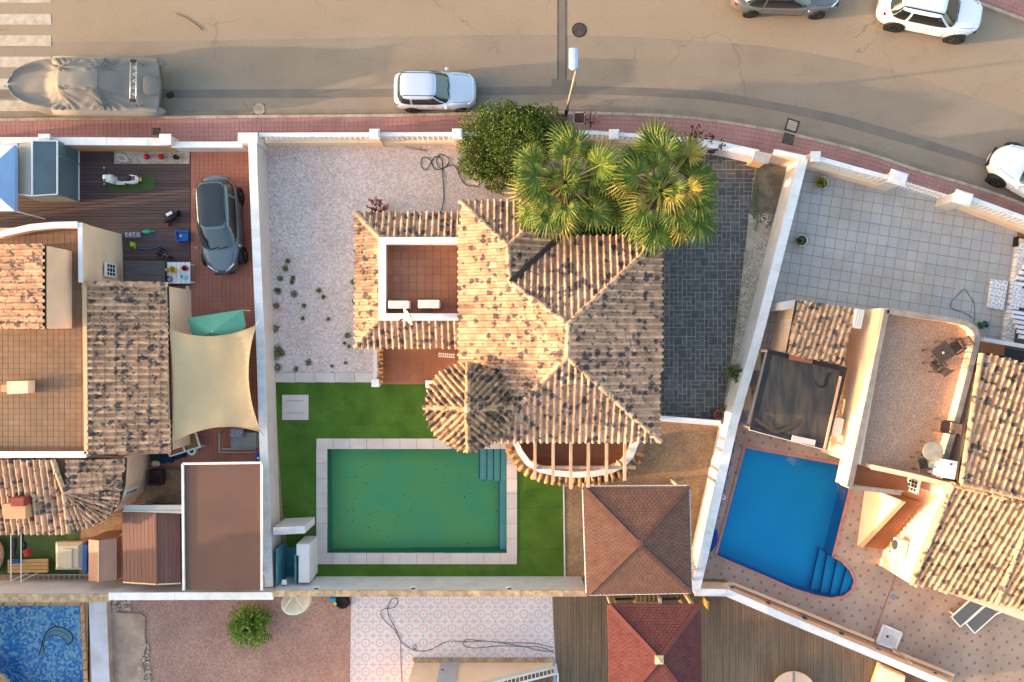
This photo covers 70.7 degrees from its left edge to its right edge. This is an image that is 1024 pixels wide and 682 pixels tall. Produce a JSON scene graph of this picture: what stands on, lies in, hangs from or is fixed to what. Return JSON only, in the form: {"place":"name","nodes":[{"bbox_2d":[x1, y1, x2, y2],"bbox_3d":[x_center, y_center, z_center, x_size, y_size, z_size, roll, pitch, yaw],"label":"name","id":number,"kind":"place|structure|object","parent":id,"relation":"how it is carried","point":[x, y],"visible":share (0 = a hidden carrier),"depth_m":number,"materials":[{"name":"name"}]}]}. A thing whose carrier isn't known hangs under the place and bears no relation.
{"place":"outdoors","nodes":[
{"label":"outdoors","id":0,"kind":"place"},
{"bbox_2d":[0,606,82,681],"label":"mosaic pool floor","id":1,"kind":"structure","parent":0,"point":[23,629],"depth_m":33.90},
{"bbox_2d":[0,616,82,681],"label":"swimming pool","id":2,"kind":"structure","parent":1,"relation":"on","point":[11,671],"depth_m":33.51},
{"bbox_2d":[38,624,72,655],"bbox_3d":[-21.394,14.207,33.884,1.371,0.008,1.666,21,90,0],"label":"dolphin inlay","id":3,"kind":"object","parent":1,"relation":"on","point":[65,634],"visible":1,"depth_m":33.89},
{"bbox_2d":[2,602,89,679],"bbox_3d":[-23.697,14.908,32.854,8.935,0.001,8.061,0,90,0],"label":"pool surround","id":4,"kind":"object","parent":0,"point":[86,619],"visible":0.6,"depth_m":32.85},
{"bbox_2d":[0,602,87,681],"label":"mosaic pool coping","id":5,"kind":"object","parent":4,"relation":"on","point":[3,678],"visible":0.84,"depth_m":32.81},
{"bbox_2d":[0,580,124,601],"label":"wall","id":6,"kind":"structure","parent":4,"relation":"on","point":[52,591],"depth_m":31.51,"materials":[{"name":"stone"}]},
{"bbox_2d":[0,411,285,579],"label":"yard ground","id":7,"kind":"structure","parent":0,"point":[170,489],"depth_m":32.86,"materials":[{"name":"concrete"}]},
{"bbox_2d":[0,530,78,574],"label":"artificial grass","id":8,"kind":"structure","parent":7,"relation":"on","point":[41,546],"depth_m":32.85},
{"bbox_2d":[8,559,48,572],"bbox_3d":[-21.799,10.136,32.653,1.805,0.355,0.662,0,90,0],"label":"pallet bench","id":9,"kind":"object","parent":8,"relation":"on","point":[35,565],"visible":0.96,"depth_m":32.48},
{"bbox_2d":[56,540,87,569],"bbox_3d":[-19.874,9.645,32.542,1.218,0.615,1.241,0,90,0],"label":"storage box","id":10,"kind":"object","parent":8,"relation":"on","point":[69,554],"visible":0.98,"depth_m":32.28,"materials":[{"name":"beige plastic"}]},
{"bbox_2d":[0,151,189,285],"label":"wood deck","id":11,"kind":"structure","parent":7,"relation":"on","point":[100,205],"depth_m":32.82,"materials":[{"name":"wood"}]},
{"bbox_2d":[0,145,45,218],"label":"canopy","id":12,"kind":"object","parent":11,"relation":"on","point":[8,178],"visible":0.86,"depth_m":30.71,"materials":[{"name":"white fabric"}]},
{"bbox_2d":[16,140,79,201],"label":"garden shed","id":13,"kind":"structure","parent":11,"relation":"on","point":[48,170],"depth_m":31.19,"materials":[{"name":"metal"}]},
{"bbox_2d":[109,175,154,190],"bbox_3d":[-17.287,-7.187,32.820,2.066,0.020,0.656,-2,90,0],"label":"grass mat","id":14,"kind":"object","parent":11,"relation":"on","point":[147,182],"depth_m":32.81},
{"bbox_2d":[102,167,141,184],"bbox_3d":[-17.498,-7.226,32.181,1.800,1.251,0.800,0,90,0],"label":"scooter","id":15,"kind":"object","parent":14,"relation":"on","point":[122,179],"visible":1,"depth_m":32.08,"materials":[{"name":"white paint"}]},
{"bbox_2d":[125,261,166,280],"bbox_3d":[-16.333,-3.103,32.458,1.777,0.765,0.888,0,90,0],"label":"bench","id":16,"kind":"object","parent":11,"relation":"on","point":[144,267],"visible":0.9,"depth_m":32.08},
{"bbox_2d":[114,151,189,163],"bbox_3d":[-16.376,-8.352,32.815,3.423,0.001,0.583,0,90,0],"label":"white gravel bed","id":17,"kind":"object","parent":11,"relation":"on","point":[135,157],"visible":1,"depth_m":32.81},
{"bbox_2d":[167,262,194,283],"bbox_3d":[-14.898,-3.046,32.540,1.027,0.600,0.952,0,90,0],"label":"garden table","id":18,"kind":"object","parent":11,"relation":"on","point":[177,279],"visible":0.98,"depth_m":32.24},
{"bbox_2d":[0,221,193,534],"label":"terraced house","id":19,"kind":"structure","parent":7,"relation":"on","point":[86,428],"depth_m":30.02,"materials":[{"name":"brown tile"}]},
{"bbox_2d":[1,380,34,393],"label":"vent box","id":20,"kind":"object","parent":19,"relation":"on","point":[16,387],"visible":1,"depth_m":29.58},
{"bbox_2d":[3,495,33,518],"bbox_3d":[-20.582,6.905,30.150,0.949,0.900,0.903,0,90,0],"label":"chimney","id":21,"kind":"object","parent":19,"relation":"on","point":[18,507],"visible":0.93,"depth_m":29.85,"materials":[{"name":"beige concrete"}]},
{"bbox_2d":[0,244,71,328],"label":"stair turret","id":22,"kind":"object","parent":19,"relation":"on","point":[35,286],"visible":1,"depth_m":28.40,"materials":[{"name":"tile"}]},
{"bbox_2d":[165,321,263,443],"bbox_3d":[-12.568,1.815,30.626,4.105,0.475,5.362,0,90,0],"label":"shade sail","id":23,"kind":"object","parent":19,"relation":"attached to","point":[211,387],"visible":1,"depth_m":30.69,"materials":[{"name":"fabric"}]},
{"bbox_2d":[89,531,122,581],"bbox_3d":[-17.845,9.495,32.035,1.281,1.630,2.068,0,90,0],"label":"garden shed","id":24,"kind":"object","parent":7,"relation":"on","point":[105,555],"visible":0.81,"depth_m":31.43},
{"bbox_2d":[122,502,181,584],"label":"garden shed","id":25,"kind":"structure","parent":7,"relation":"on","point":[152,548],"depth_m":30.86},
{"bbox_2d":[122,496,181,512],"bbox_3d":[-15.075,7.127,31.710,2.948,2.330,0.385,0,90,0],"label":"awning frame","id":26,"kind":"object","parent":7,"relation":"on","point":[176,508],"visible":0.91,"depth_m":30.63,"materials":[{"name":"metal"}]},
{"bbox_2d":[147,460,165,485],"bbox_3d":[-16.046,5.912,32.550,0.620,0.600,1.127,0,90,0],"label":"armchair","id":27,"kind":"object","parent":7,"relation":"on","point":[156,477],"visible":1,"depth_m":32.51,"materials":[{"name":"wicker"}]},
{"bbox_2d":[181,461,263,589],"bbox_3d":[-12.241,7.811,31.650,3.426,2.400,5.433,0,90,0],"label":"flat canopy","id":28,"kind":"object","parent":7,"relation":"on","point":[222,525],"visible":0.91,"depth_m":30.53,"materials":[{"name":"brown fabric"}]},
{"bbox_2d":[248,143,280,586],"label":"boundary wall","id":29,"kind":"structure","parent":7,"relation":"on","point":[263,299],"depth_m":31.61,"materials":[{"name":"paint"}]},
{"bbox_2d":[149,152,259,470],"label":"tiled driveway","id":30,"kind":"structure","parent":0,"point":[211,293],"depth_m":32.83,"materials":[{"name":"tile"}]},
{"bbox_2d":[187,310,249,335],"bbox_3d":[-12.670,-0.675,31.750,2.568,2.200,1.350,0,90,0],"label":"parasol","id":31,"kind":"object","parent":30,"relation":"on","point":[224,323],"visible":0.88,"depth_m":30.86,"materials":[{"name":"teal fabric"}]},
{"bbox_2d":[195,175,247,274],"bbox_3d":[-13.014,-5.181,32.088,2.120,1.580,4.380,-3,90,0],"label":"hatchback","id":32,"kind":"object","parent":30,"relation":"on","point":[219,200],"visible":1,"depth_m":31.66,"materials":[{"name":"grey paint"}]},
{"bbox_2d":[219,428,259,452],"bbox_3d":[-12.311,4.470,32.575,1.754,0.530,1.102,0,90,0],"label":"sun bed","id":33,"kind":"object","parent":30,"relation":"on","point":[241,439],"visible":0.97,"depth_m":32.50,"materials":[{"name":"metal"}]},
{"bbox_2d":[88,597,350,681],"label":"gravel garden","id":34,"kind":"object","parent":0,"point":[187,640],"visible":0.67,"depth_m":32.85,"materials":[{"name":"gravel"}]},
{"bbox_2d":[89,600,113,681],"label":"wall","id":35,"kind":"structure","parent":34,"relation":"on","point":[101,643],"depth_m":32.50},
{"bbox_2d":[111,612,146,681],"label":"concrete slab","id":36,"kind":"structure","parent":34,"relation":"on","point":[128,631],"depth_m":32.79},
{"bbox_2d":[111,600,151,681],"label":"rubble","id":37,"kind":"object","parent":34,"relation":"on","point":[114,608],"visible":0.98,"depth_m":32.79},
{"bbox_2d":[109,578,278,599],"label":"wall","id":38,"kind":"structure","parent":34,"relation":"on","point":[127,591],"depth_m":30.90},
{"bbox_2d":[225,600,275,650],"bbox_3d":[-11.745,12.723,32.243,2.206,1.268,2.329,0,90,0],"label":"palm shrub","id":39,"kind":"object","parent":34,"relation":"on","point":[245,626],"visible":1,"depth_m":32.14,"materials":[{"name":"green plant"}]},
{"bbox_2d":[331,449,498,548],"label":"green pool floor","id":40,"kind":"structure","parent":0,"point":[404,498],"depth_m":33.75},
{"bbox_2d":[327,447,506,552],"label":"swimming pool","id":41,"kind":"structure","parent":40,"relation":"on","point":[401,550],"depth_m":33.30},
{"bbox_2d":[479,449,506,548],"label":"pool stairs","id":42,"kind":"structure","parent":40,"relation":"on","point":[493,464],"depth_m":33.30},
{"bbox_2d":[276,382,563,575],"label":"lawn","id":43,"kind":"structure","parent":0,"point":[349,410],"depth_m":32.85,"materials":[{"name":"plant"}]},
{"bbox_2d":[282,395,308,419],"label":"paving slab","id":44,"kind":"structure","parent":43,"relation":"on","point":[295,407],"depth_m":32.80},
{"bbox_2d":[273,517,317,585],"bbox_3d":[-9.716,9.564,32.035,1.739,1.630,3.125,0,90,0],"label":"outdoor shower","id":45,"kind":"object","parent":43,"relation":"on","point":[299,563],"visible":0.83,"depth_m":31.79,"materials":[{"name":"white tile"}]},
{"bbox_2d":[275,372,372,382],"bbox_3d":[-8.534,1.662,32.835,4.540,0.050,0.463,0,90,0],"label":"coping strip","id":46,"kind":"object","parent":43,"relation":"on","point":[356,377],"visible":0.91,"depth_m":32.81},
{"bbox_2d":[316,438,516,563],"bbox_3d":[-4.333,7.291,32.849,9.127,0.102,5.709,0,90,0],"label":"green pool coping","id":47,"kind":"object","parent":43,"relation":"on","point":[323,445],"visible":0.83,"depth_m":32.80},
{"bbox_2d":[267,145,637,372],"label":"gravel yard","id":48,"kind":"structure","parent":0,"point":[398,178],"depth_m":32.85,"materials":[{"name":"gravel"}]},
{"bbox_2d":[259,129,683,146],"bbox_3d":[-1.774,-8.962,32.095,18.570,1.530,0.604,0,90,0],"label":"front balustrade","id":49,"kind":"object","parent":48,"relation":"on","point":[375,137],"visible":0.59,"depth_m":32.20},
{"bbox_2d":[353,199,663,486],"bbox_3d":[-0.283,0.353,30.003,12.821,5.705,12.303,0,90,0],"label":"villa","id":50,"kind":"object","parent":48,"relation":"on","point":[548,343],"visible":0.92,"depth_m":28.91,"materials":[{"name":"tile"}]},
{"bbox_2d":[533,442,635,488],"bbox_3d":[3.037,4.996,30.985,4.278,2.030,2.360,0,90,0],"label":"pergola","id":51,"kind":"object","parent":50,"relation":"on","point":[606,467],"visible":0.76,"depth_m":30.05,"materials":[{"name":"brown wood"}]},
{"bbox_2d":[456,98,570,194],"bbox_3d":[0.132,-8.512,31.386,5.312,3.035,4.058,0,90,0],"label":"bush","id":52,"kind":"object","parent":48,"relation":"on","point":[504,133],"visible":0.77,"depth_m":31.14,"materials":[{"name":"green plant"}]},
{"bbox_2d":[350,597,555,681],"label":"patterned patio","id":53,"kind":"structure","parent":0,"point":[424,623],"depth_m":32.84,"materials":[{"name":"tile"}]},
{"bbox_2d":[272,576,585,596],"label":"wall","id":54,"kind":"structure","parent":53,"relation":"on","point":[448,586],"depth_m":31.49,"materials":[{"name":"stone"}]},
{"bbox_2d":[281,597,311,614],"bbox_3d":[-9.382,11.325,31.854,1.274,1.905,0.928,-20,90,0],"label":"satellite dish","id":55,"kind":"object","parent":54,"relation":"attached to","point":[294,605],"visible":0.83,"depth_m":31.36,"materials":[{"name":"metal"}]},
{"bbox_2d":[408,658,558,681],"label":"house","id":56,"kind":"structure","parent":53,"relation":"on","point":[482,669],"depth_m":32.15,"materials":[{"name":"paint"}]},
{"bbox_2d":[436,661,458,681],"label":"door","id":57,"kind":"structure","parent":56,"relation":"in","point":[448,670],"depth_m":31.75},
{"bbox_2d":[0,35,1023,194],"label":"road","id":58,"kind":"structure","parent":0,"point":[899,102],"depth_m":33.00,"materials":[{"name":"asphalt"}]},
{"bbox_2d":[0,57,50,66],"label":"crossing stripe","id":59,"kind":"object","parent":58,"relation":"on","point":[12,61],"visible":0.67,"depth_m":32.99,"materials":[{"name":"paint"}]},
{"bbox_2d":[3,82,174,98],"bbox_3d":[-19.055,-11.342,32.647,7.704,0.699,2.240,1,90,0],"label":"boat trailer","id":60,"kind":"object","parent":58,"relation":"on","point":[169,95],"visible":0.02,"depth_m":32.41,"materials":[{"name":"metal"}]},
{"bbox_2d":[8,56,166,118],"bbox_3d":[-18.866,-11.340,31.839,6.947,1.482,2.680,1,90,0],"label":"covered boat","id":61,"kind":"object","parent":60,"relation":"on","point":[116,87],"visible":1,"depth_m":31.82,"materials":[{"name":"fabric"}]},
{"bbox_2d":[0,86,550,97],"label":"road patch","id":62,"kind":"object","parent":58,"relation":"on","point":[273,93],"visible":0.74,"depth_m":32.99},
{"bbox_2d":[394,67,476,112],"bbox_3d":[-3.449,-11.244,32.315,3.680,1.453,1.900,0,90,0],"label":"hatchback","id":63,"kind":"object","parent":58,"relation":"on","point":[415,91],"visible":1,"depth_m":32.01,"materials":[{"name":"silver paint"}]},
{"bbox_2d":[0,106,1023,202],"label":"gutter strip","id":64,"kind":"object","parent":58,"relation":"on","point":[582,108],"visible":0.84,"depth_m":32.99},
{"bbox_2d":[0,111,1023,205],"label":"kerb line","id":65,"kind":"object","parent":58,"relation":"on","point":[571,112],"visible":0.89,"depth_m":32.86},
{"bbox_2d":[551,0,574,94],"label":"road patch","id":66,"kind":"object","parent":58,"relation":"on","point":[561,86],"visible":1,"depth_m":32.99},
{"bbox_2d":[576,86,986,167],"bbox_3d":[14.145,-9.731,32.992,22.749,0.001,1.534,12,90,0],"label":"road patch","id":67,"kind":"object","parent":58,"relation":"on","point":[854,124],"visible":0.96,"depth_m":32.99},
{"bbox_2d":[985,142,1023,198],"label":"sport utility car","id":68,"kind":"object","parent":58,"relation":"on","point":[1004,164],"visible":1,"depth_m":32.08,"materials":[{"name":"white paint"}]},
{"bbox_2d":[0,0,1023,115],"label":"road lane","id":69,"kind":"structure","parent":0,"point":[985,62],"depth_m":33.00,"materials":[{"name":"asphalt"}]},
{"bbox_2d":[0,14,50,24],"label":"crossing stripe","id":70,"kind":"object","parent":69,"relation":"on","point":[25,19],"visible":1,"depth_m":32.99,"materials":[{"name":"paint"}]},
{"bbox_2d":[0,35,50,45],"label":"crossing stripe","id":71,"kind":"object","parent":69,"relation":"on","point":[25,40],"visible":1,"depth_m":32.99,"materials":[{"name":"paint"}]},
{"bbox_2d":[729,0,838,19],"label":"hatchback","id":72,"kind":"object","parent":69,"relation":"on","point":[815,9],"visible":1,"depth_m":32.18,"materials":[{"name":"grey paint"}]},
{"bbox_2d":[876,0,982,44],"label":"sport utility car","id":73,"kind":"object","parent":69,"relation":"on","point":[954,22],"visible":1,"depth_m":31.96,"materials":[{"name":"white paint"}]},
{"bbox_2d":[0,114,1023,218],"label":"pavement","id":74,"kind":"structure","parent":0,"point":[218,130],"depth_m":32.87,"materials":[{"name":"tile"}]},
{"bbox_2d":[0,137,179,151],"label":"front wall","id":75,"kind":"structure","parent":74,"relation":"on","point":[110,144],"depth_m":31.67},
{"bbox_2d":[171,142,247,151],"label":"sliding gate","id":76,"kind":"structure","parent":74,"relation":"on","point":[209,147],"depth_m":31.87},
{"bbox_2d":[684,137,758,161],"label":"front gate wall","id":77,"kind":"structure","parent":74,"relation":"on","point":[737,152],"depth_m":31.76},
{"bbox_2d":[541,176,654,235],"bbox_3d":[3.703,-5.827,32.844,6.191,0.001,3.399,0,90,0],"label":"planting bed","id":78,"kind":"object","parent":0,"point":[639,178],"depth_m":32.84,"materials":[{"name":"soil"}]},
{"bbox_2d":[504,120,628,247],"bbox_3d":[2.007,-5.929,29.613,4.987,6.491,4.702,40,90,0],"label":"fan palm","id":79,"kind":"object","parent":78,"relation":"on","point":[599,166],"visible":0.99,"depth_m":27.39,"materials":[{"name":"green plant"}]},
{"bbox_2d":[561,207,629,236],"bbox_3d":[4.032,-5.174,32.288,4.055,1.622,2.097,0,90,0],"label":"garden shrub","id":80,"kind":"object","parent":78,"relation":"on","point":[587,233],"visible":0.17,"depth_m":32.12,"materials":[{"name":"green plant"}]},
{"bbox_2d":[599,115,721,259],"bbox_3d":[5.723,-5.796,29.528,5.100,6.668,5.478,0,90,0],"label":"fan palm","id":81,"kind":"object","parent":78,"relation":"on","point":[657,147],"visible":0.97,"depth_m":27.13,"materials":[{"name":"green plant"}]},
{"bbox_2d":[563,421,718,577],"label":"pebble paving","id":82,"kind":"structure","parent":0,"point":[681,453],"depth_m":32.85,"materials":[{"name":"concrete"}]},
{"bbox_2d":[582,479,692,595],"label":"brown pavilion","id":83,"kind":"structure","parent":82,"relation":"on","point":[637,539],"depth_m":30.31,"materials":[{"name":"tile"}]},
{"bbox_2d":[639,153,755,419],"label":"slate driveway","id":84,"kind":"structure","parent":0,"point":[700,285],"depth_m":32.83,"materials":[{"name":"stone"}]},
{"bbox_2d":[660,415,720,425],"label":"cross wall","id":85,"kind":"structure","parent":84,"relation":"on","point":[691,420],"depth_m":32.25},
{"bbox_2d":[746,149,806,167],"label":"wall","id":86,"kind":"structure","parent":84,"relation":"on","point":[777,156],"depth_m":31.73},
{"bbox_2d":[552,578,927,681],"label":"plank deck","id":87,"kind":"structure","parent":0,"point":[740,642],"depth_m":32.84,"materials":[{"name":"wood"}]},
{"bbox_2d":[606,594,701,681],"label":"red pavilion","id":88,"kind":"structure","parent":87,"relation":"on","point":[650,642],"depth_m":30.27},
{"bbox_2d":[693,582,949,681],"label":"boundary wall","id":89,"kind":"structure","parent":87,"relation":"on","point":[717,589],"depth_m":31.80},
{"bbox_2d":[870,661,904,681],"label":"day bed","id":90,"kind":"object","parent":87,"relation":"on","point":[883,673],"visible":1,"depth_m":32.36,"materials":[{"name":"beige fabric"}]},
{"bbox_2d":[722,162,786,410],"bbox_3d":[10.813,-2.140,32.842,1.991,0.001,12.088,13,90,0],"label":"pebble bed","id":91,"kind":"object","parent":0,"point":[751,236],"visible":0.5,"depth_m":32.84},
{"bbox_2d":[661,164,784,414],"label":"ground weeds","id":92,"kind":"object","parent":91,"relation":"on","point":[755,199],"visible":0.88,"depth_m":32.80,"materials":[{"name":"green plant"}]},
{"bbox_2d":[749,164,786,227],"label":"bare soil","id":93,"kind":"structure","parent":91,"relation":"on","point":[765,202],"depth_m":32.84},
{"bbox_2d":[718,448,839,587],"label":"blue pool floor","id":94,"kind":"structure","parent":0,"point":[779,516],"depth_m":33.85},
{"bbox_2d":[717,485,852,596],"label":"swimming pool","id":95,"kind":"structure","parent":94,"relation":"on","point":[831,536],"depth_m":33.34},
{"bbox_2d":[808,547,850,594],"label":"pool stairs","id":96,"kind":"structure","parent":94,"relation":"on","point":[829,574],"depth_m":33.42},
{"bbox_2d":[703,370,1023,681],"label":"pool deck","id":97,"kind":"structure","parent":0,"point":[930,629],"depth_m":32.85,"materials":[{"name":"tile"}]},
{"bbox_2d":[691,158,807,591],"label":"boundary wall","id":98,"kind":"structure","parent":97,"relation":"on","point":[751,342],"depth_m":31.45,"materials":[{"name":"paint"}]},
{"bbox_2d":[739,352,766,423],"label":"outdoor cupboards","id":99,"kind":"object","parent":97,"relation":"on","point":[749,402],"visible":0.49,"depth_m":32.12,"materials":[{"name":"beige plastic"}]},
{"bbox_2d":[714,446,855,599],"bbox_3d":[12.806,8.323,32.860,6.574,0.080,6.229,10,90,0],"label":"blue pool coping","id":100,"kind":"object","parent":97,"relation":"on","point":[848,593],"visible":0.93,"depth_m":32.82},
{"bbox_2d":[738,349,846,449],"bbox_3d":[12.104,2.456,31.635,3.399,2.380,3.670,14,90,0],"label":"covered pergola","id":101,"kind":"object","parent":97,"relation":"on","point":[797,399],"visible":1,"depth_m":30.57,"materials":[{"name":"black fabric"}]},
{"bbox_2d":[722,582,954,681],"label":"planter kerb","id":102,"kind":"structure","parent":97,"relation":"on","point":[928,666],"depth_m":32.80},
{"bbox_2d":[875,624,913,664],"bbox_3d":[17.130,13.465,31.915,0.969,1.871,0.936,22,90,0],"label":"outdoor shower","id":103,"kind":"object","parent":97,"relation":"on","point":[888,637],"visible":1,"depth_m":32.78,"materials":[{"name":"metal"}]},
{"bbox_2d":[769,299,1023,619],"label":"two level house","id":104,"kind":"structure","parent":97,"relation":"on","point":[963,535],"depth_m":30.10,"materials":[{"name":"paint"}]},
{"bbox_2d":[916,441,942,461],"bbox_3d":[17.166,4.498,29.745,0.840,0.711,0.840,0,90,0],"label":"glass table","id":105,"kind":"object","parent":104,"relation":"on","point":[932,451],"visible":1,"depth_m":29.39,"materials":[{"name":"white glass"}]},
{"bbox_2d":[922,340,954,364],"bbox_3d":[17.557,0.478,29.727,0.740,0.725,0.710,-34,90,0],"label":"wicker table","id":106,"kind":"object","parent":104,"relation":"on","point":[942,352],"visible":0.97,"depth_m":29.38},
{"bbox_2d":[927,458,957,479],"bbox_3d":[17.623,5.172,29.555,0.540,1.090,0.740,10,90,0],"label":"white table","id":107,"kind":"object","parent":104,"relation":"on","point":[944,468],"visible":0.96,"depth_m":29.05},
{"bbox_2d":[949,600,984,627],"bbox_3d":[20.650,12.075,32.539,1.788,0.621,0.650,-42,90,0],"label":"sun lounger","id":108,"kind":"object","parent":97,"relation":"on","point":[962,615],"visible":0.67,"depth_m":32.51,"materials":[{"name":"white plastic"}]},
{"bbox_2d":[965,607,1001,633],"bbox_3d":[21.299,12.363,32.539,1.788,0.621,0.650,-42,90,0],"label":"sun lounger","id":109,"kind":"object","parent":97,"relation":"on","point":[978,621],"visible":0.62,"depth_m":32.51,"materials":[{"name":"white plastic"}]},
{"bbox_2d":[760,169,1023,364],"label":"tiled patio","id":110,"kind":"structure","parent":0,"point":[869,247],"depth_m":32.83,"materials":[{"name":"grey tile"}]},
{"bbox_2d":[806,151,888,186],"bbox_3d":[14.936,-7.616,32.105,4.076,1.510,0.532,14,90,0],"label":"front balustrade","id":111,"kind":"object","parent":110,"relation":"on","point":[817,162],"visible":0.86,"depth_m":32.17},
{"bbox_2d":[873,169,907,191],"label":"gate pillar","id":112,"kind":"structure","parent":110,"relation":"on","point":[896,178],"depth_m":31.29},
{"bbox_2d":[935,189,973,210],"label":"gate pillar","id":113,"kind":"structure","parent":110,"relation":"on","point":[958,198],"depth_m":31.57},
{"bbox_2d":[956,197,1023,233],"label":"front balustrade","id":114,"kind":"object","parent":110,"relation":"on","point":[1000,216],"visible":0.9,"depth_m":32.36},
{"bbox_2d":[986,243,1023,341],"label":"patterned steps","id":115,"kind":"structure","parent":110,"relation":"on","point":[1013,317],"depth_m":32.58,"materials":[{"name":"tile"}]},
{"bbox_2d":[979,0,1023,16],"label":"pavement","id":116,"kind":"structure","parent":0,"point":[1016,7],"depth_m":32.87,"materials":[{"name":"brick"}]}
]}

